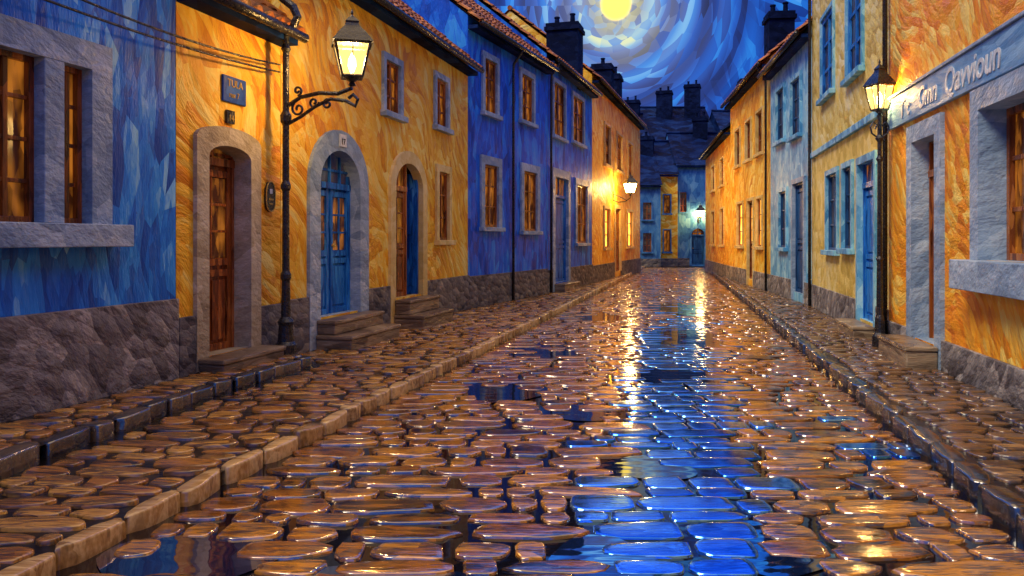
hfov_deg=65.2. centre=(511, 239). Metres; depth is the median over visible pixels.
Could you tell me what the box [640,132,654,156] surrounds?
chimney
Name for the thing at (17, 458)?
kerb
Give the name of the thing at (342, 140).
house number plate
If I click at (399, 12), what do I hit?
gutter
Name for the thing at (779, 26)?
chimney
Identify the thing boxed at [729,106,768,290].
stonework
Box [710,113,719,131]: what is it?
walls
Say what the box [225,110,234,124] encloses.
house number plate
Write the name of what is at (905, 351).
door step
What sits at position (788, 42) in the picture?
gutter
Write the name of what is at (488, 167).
joinery
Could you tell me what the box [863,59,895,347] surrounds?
street lamp
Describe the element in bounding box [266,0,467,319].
walls
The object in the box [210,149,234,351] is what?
joinery
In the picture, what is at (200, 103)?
walls
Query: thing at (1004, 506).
kerb
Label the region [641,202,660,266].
stonework
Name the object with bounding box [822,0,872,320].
joinery
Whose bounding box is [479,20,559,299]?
gutter
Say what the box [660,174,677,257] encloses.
walls
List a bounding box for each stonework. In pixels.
[0,13,178,422]
[179,126,280,377]
[290,51,469,353]
[470,50,547,308]
[548,76,592,292]
[593,121,640,282]
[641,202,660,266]
[661,194,677,265]
[678,191,705,265]
[705,155,728,277]
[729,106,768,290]
[769,70,807,304]
[811,0,888,326]
[888,65,1023,410]
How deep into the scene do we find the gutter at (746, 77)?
23.58 m
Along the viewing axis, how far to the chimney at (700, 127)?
50.67 m
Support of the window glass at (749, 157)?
attached to the stonework at (741, 275)
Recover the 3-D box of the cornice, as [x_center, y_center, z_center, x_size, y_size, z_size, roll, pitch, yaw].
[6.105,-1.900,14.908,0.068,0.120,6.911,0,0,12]
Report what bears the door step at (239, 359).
on the raised pavement at (72, 418)
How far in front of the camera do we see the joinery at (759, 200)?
26.89 m
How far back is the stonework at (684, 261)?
48.57 m
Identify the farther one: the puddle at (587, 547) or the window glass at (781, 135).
the window glass at (781, 135)
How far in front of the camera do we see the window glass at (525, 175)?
21.00 m
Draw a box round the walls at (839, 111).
[812,0,888,326]
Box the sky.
[488,0,811,117]
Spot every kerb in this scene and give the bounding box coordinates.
[0,266,644,575]
[0,354,312,479]
[712,272,1023,543]
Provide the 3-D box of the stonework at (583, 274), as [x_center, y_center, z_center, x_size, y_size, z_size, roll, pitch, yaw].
[1.895,-1.460,25.247,0.220,6.520,5.788,0,0,18]
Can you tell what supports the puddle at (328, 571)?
on the road at (464, 525)
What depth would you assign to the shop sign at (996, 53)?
8.41 m
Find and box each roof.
[176,0,305,46]
[350,0,482,75]
[452,0,556,74]
[479,0,600,98]
[504,5,646,129]
[640,106,715,139]
[640,112,649,135]
[640,153,661,186]
[654,140,678,176]
[665,131,717,167]
[699,122,729,159]
[709,110,729,129]
[721,19,807,109]
[759,16,811,80]
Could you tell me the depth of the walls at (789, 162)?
20.83 m
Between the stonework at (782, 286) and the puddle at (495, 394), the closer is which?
the puddle at (495, 394)
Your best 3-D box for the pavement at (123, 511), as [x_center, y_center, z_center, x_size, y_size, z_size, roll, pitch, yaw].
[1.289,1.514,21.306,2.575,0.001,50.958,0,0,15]
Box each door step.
[198,345,285,373]
[316,310,400,350]
[394,295,453,329]
[555,281,579,291]
[835,318,873,337]
[877,334,937,370]
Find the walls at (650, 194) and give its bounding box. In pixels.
[640,185,660,258]
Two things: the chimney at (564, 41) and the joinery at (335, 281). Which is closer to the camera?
the joinery at (335, 281)
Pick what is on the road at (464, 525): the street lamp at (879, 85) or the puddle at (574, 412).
the puddle at (574, 412)
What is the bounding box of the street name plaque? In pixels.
[222,74,245,106]
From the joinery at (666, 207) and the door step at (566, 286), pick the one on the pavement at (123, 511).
the door step at (566, 286)
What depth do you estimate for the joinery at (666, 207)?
48.05 m
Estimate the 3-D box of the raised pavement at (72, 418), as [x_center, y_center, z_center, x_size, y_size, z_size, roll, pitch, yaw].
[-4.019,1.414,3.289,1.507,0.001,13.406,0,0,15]
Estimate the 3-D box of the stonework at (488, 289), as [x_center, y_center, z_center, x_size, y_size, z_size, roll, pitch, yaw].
[0.023,-1.320,20.041,0.190,6.240,5.262,0,0,22]
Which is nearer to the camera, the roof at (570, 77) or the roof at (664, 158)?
the roof at (570, 77)
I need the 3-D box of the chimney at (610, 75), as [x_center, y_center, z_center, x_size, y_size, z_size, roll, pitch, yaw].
[4.027,-6.688,34.514,1.151,2.175,4.022,0,0,14]
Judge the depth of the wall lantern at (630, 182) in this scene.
31.88 m
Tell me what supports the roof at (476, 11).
on the walls at (489, 252)
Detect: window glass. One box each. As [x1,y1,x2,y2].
[8,59,72,217]
[212,148,227,257]
[321,66,443,294]
[485,63,532,228]
[555,86,583,240]
[605,129,629,245]
[644,204,649,250]
[664,196,668,250]
[681,193,702,233]
[741,114,761,243]
[780,83,796,245]
[826,0,870,246]
[1015,112,1023,253]
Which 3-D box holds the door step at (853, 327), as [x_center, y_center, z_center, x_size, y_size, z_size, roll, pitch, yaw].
[5.484,1.435,12.845,0.328,0.230,1.377,0,0,12]
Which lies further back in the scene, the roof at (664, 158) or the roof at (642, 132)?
the roof at (642, 132)
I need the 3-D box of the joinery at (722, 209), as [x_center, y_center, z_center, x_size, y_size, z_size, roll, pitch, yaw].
[9.169,-1.600,35.390,0.055,3.600,4.851,0,0,8]
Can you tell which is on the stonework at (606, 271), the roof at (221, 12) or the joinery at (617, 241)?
the joinery at (617, 241)
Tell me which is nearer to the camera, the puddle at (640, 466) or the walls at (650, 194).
the puddle at (640, 466)
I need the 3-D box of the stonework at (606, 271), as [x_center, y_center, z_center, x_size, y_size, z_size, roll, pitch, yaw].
[4.610,-1.350,33.997,0.220,6.300,12.520,0,0,17]
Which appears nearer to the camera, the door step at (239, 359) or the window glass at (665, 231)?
the door step at (239, 359)
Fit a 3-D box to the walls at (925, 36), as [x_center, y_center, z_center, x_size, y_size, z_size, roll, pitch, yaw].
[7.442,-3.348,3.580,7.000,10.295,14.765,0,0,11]
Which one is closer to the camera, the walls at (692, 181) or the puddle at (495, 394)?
the puddle at (495, 394)
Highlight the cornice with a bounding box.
[810,112,876,158]
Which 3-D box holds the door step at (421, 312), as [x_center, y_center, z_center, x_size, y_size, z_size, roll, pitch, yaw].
[-1.533,1.285,14.192,0.548,0.530,1.546,0,0,15]
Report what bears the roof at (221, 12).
on the walls at (200, 103)
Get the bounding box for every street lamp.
[275,0,372,354]
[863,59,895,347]
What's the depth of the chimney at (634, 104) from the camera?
61.01 m
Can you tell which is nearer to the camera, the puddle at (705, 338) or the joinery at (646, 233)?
the puddle at (705, 338)
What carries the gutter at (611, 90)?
attached to the roof at (609, 95)
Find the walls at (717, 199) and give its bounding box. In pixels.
[706,127,729,265]
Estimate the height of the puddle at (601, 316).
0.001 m
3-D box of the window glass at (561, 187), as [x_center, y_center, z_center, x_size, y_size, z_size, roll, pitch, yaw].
[1.776,-2.250,25.175,0.020,4.700,4.216,0,0,18]
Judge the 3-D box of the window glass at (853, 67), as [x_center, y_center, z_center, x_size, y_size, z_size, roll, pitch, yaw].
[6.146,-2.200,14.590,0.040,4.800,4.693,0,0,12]
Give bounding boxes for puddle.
[96,535,279,575]
[311,566,473,575]
[460,383,548,402]
[509,342,592,359]
[537,404,615,420]
[548,534,658,575]
[575,310,638,324]
[596,455,697,478]
[612,368,726,385]
[647,302,717,316]
[651,328,741,347]
[728,520,835,575]
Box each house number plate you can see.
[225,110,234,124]
[339,134,346,147]
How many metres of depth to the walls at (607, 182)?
31.22 m
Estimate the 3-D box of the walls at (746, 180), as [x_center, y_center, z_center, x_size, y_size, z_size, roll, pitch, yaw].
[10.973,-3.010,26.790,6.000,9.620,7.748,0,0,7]
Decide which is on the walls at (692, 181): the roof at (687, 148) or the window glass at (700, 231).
the roof at (687, 148)
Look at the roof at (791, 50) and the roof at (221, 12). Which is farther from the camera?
the roof at (791, 50)
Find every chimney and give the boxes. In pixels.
[544,13,584,90]
[590,58,623,97]
[624,96,640,117]
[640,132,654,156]
[692,111,708,138]
[762,2,796,55]
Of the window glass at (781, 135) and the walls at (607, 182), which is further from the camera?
the walls at (607, 182)
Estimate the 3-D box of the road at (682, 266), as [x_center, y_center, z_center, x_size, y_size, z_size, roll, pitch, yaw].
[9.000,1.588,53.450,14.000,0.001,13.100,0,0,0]
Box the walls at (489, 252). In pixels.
[401,0,545,275]
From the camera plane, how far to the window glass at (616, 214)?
33.64 m
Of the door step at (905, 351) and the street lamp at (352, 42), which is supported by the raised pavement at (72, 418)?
the street lamp at (352, 42)
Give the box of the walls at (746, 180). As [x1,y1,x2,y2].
[730,51,776,285]
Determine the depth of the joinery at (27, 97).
6.54 m
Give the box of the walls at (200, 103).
[176,1,279,372]
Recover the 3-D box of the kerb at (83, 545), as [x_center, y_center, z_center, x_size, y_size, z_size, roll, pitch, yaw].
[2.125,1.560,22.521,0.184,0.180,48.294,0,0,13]
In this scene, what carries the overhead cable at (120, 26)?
attached to the walls at (200, 103)
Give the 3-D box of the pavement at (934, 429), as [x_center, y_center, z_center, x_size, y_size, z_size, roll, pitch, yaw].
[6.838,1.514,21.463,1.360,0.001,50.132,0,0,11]
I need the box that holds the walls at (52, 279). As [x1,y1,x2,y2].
[0,0,175,316]
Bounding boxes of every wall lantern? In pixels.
[613,173,637,202]
[695,204,705,222]
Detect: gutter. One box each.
[213,0,308,42]
[375,0,484,73]
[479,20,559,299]
[550,57,602,292]
[600,78,647,128]
[698,130,722,158]
[720,61,766,290]
[757,30,799,78]
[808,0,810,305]
[882,0,887,333]
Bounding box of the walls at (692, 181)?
[666,137,705,265]
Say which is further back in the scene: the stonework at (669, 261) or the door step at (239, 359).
the stonework at (669, 261)
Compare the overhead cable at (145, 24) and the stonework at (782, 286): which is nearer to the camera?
the overhead cable at (145, 24)
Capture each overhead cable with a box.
[44,0,280,72]
[81,0,280,65]
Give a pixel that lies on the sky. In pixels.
(654, 45)
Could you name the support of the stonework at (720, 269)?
attached to the walls at (717, 199)
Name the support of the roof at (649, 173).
on the walls at (650, 194)
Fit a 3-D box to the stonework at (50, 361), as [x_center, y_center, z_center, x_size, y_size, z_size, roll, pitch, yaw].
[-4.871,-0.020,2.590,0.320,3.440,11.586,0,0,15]
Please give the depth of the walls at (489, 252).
19.35 m
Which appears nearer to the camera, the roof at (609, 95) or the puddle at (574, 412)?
the puddle at (574, 412)
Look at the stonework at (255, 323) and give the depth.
9.44 m
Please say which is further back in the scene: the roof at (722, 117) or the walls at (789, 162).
the roof at (722, 117)
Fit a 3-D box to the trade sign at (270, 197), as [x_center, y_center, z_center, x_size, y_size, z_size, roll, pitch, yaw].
[-2.986,-0.535,9.874,0.041,0.385,0.215,0,0,15]
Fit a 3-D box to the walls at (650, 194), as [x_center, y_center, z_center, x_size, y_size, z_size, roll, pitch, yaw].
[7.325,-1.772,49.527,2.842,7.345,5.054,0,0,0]
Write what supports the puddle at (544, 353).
on the road at (464, 525)
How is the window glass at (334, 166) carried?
attached to the stonework at (452, 292)
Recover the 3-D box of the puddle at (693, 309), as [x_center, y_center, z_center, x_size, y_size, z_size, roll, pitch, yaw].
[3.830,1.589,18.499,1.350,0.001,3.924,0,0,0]
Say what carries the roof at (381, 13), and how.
on the walls at (382, 142)
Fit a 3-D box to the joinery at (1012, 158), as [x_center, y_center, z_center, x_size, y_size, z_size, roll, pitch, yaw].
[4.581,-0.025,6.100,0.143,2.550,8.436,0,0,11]
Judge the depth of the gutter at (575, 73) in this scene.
22.65 m
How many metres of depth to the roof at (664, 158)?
48.98 m
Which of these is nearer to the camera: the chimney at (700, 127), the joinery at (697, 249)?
the joinery at (697, 249)
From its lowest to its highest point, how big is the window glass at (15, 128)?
1.360 m
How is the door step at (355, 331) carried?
on the pavement at (123, 511)
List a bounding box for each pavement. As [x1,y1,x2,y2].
[0,276,617,569]
[2,355,313,445]
[729,282,1023,497]
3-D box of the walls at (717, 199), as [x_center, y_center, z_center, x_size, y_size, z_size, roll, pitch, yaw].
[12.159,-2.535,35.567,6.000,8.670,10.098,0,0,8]
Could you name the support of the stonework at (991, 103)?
attached to the walls at (925, 36)
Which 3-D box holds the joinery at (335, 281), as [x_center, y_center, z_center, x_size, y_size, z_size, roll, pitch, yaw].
[-2.385,-1.050,13.791,0.770,4.260,5.399,0,0,15]
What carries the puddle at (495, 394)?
on the road at (464, 525)
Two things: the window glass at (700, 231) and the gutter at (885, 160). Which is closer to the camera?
the gutter at (885, 160)
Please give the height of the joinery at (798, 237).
5.400 m
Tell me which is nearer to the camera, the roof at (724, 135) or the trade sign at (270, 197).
the trade sign at (270, 197)
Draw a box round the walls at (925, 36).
[889,0,1023,368]
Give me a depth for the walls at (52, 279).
7.54 m
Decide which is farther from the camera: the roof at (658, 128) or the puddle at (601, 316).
the roof at (658, 128)
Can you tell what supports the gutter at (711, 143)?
attached to the roof at (724, 135)
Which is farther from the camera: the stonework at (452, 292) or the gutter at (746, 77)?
the gutter at (746, 77)
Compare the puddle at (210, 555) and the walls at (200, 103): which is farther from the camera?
the walls at (200, 103)
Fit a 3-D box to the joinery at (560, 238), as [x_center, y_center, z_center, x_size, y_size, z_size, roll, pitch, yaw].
[1.784,-1.675,25.172,0.138,5.850,4.216,0,0,18]
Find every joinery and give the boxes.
[0,49,81,223]
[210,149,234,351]
[321,61,446,314]
[485,59,535,230]
[555,83,585,281]
[605,126,630,270]
[643,203,650,251]
[664,195,669,251]
[680,192,703,264]
[713,160,722,244]
[737,111,761,278]
[778,78,802,292]
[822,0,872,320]
[928,103,1023,338]
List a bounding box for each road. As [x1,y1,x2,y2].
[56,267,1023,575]
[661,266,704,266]
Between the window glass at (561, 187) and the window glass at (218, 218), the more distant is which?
the window glass at (561, 187)
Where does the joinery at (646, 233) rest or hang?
attached to the stonework at (651, 262)
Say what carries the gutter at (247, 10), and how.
attached to the roof at (221, 12)
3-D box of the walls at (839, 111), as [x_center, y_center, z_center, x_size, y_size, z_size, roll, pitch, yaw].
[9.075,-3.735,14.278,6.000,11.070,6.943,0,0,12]
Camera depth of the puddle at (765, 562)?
3.96 m
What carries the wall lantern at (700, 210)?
attached to the walls at (692, 181)
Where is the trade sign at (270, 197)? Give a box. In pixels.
[264,181,275,211]
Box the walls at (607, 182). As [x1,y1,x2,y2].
[506,11,639,276]
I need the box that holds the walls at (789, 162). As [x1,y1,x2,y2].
[771,24,811,302]
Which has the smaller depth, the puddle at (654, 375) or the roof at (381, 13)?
the puddle at (654, 375)
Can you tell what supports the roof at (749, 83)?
on the walls at (746, 180)
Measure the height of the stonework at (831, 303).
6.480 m
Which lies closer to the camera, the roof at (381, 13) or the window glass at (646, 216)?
the roof at (381, 13)
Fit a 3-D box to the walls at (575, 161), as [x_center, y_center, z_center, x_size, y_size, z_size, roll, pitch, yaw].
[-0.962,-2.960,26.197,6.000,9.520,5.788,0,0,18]
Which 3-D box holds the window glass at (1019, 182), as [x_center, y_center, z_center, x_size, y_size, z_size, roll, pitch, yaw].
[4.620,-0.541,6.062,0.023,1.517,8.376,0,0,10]
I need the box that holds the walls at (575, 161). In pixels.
[450,0,591,283]
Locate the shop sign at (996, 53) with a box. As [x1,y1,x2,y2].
[888,10,1023,130]
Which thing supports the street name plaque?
attached to the walls at (200, 103)

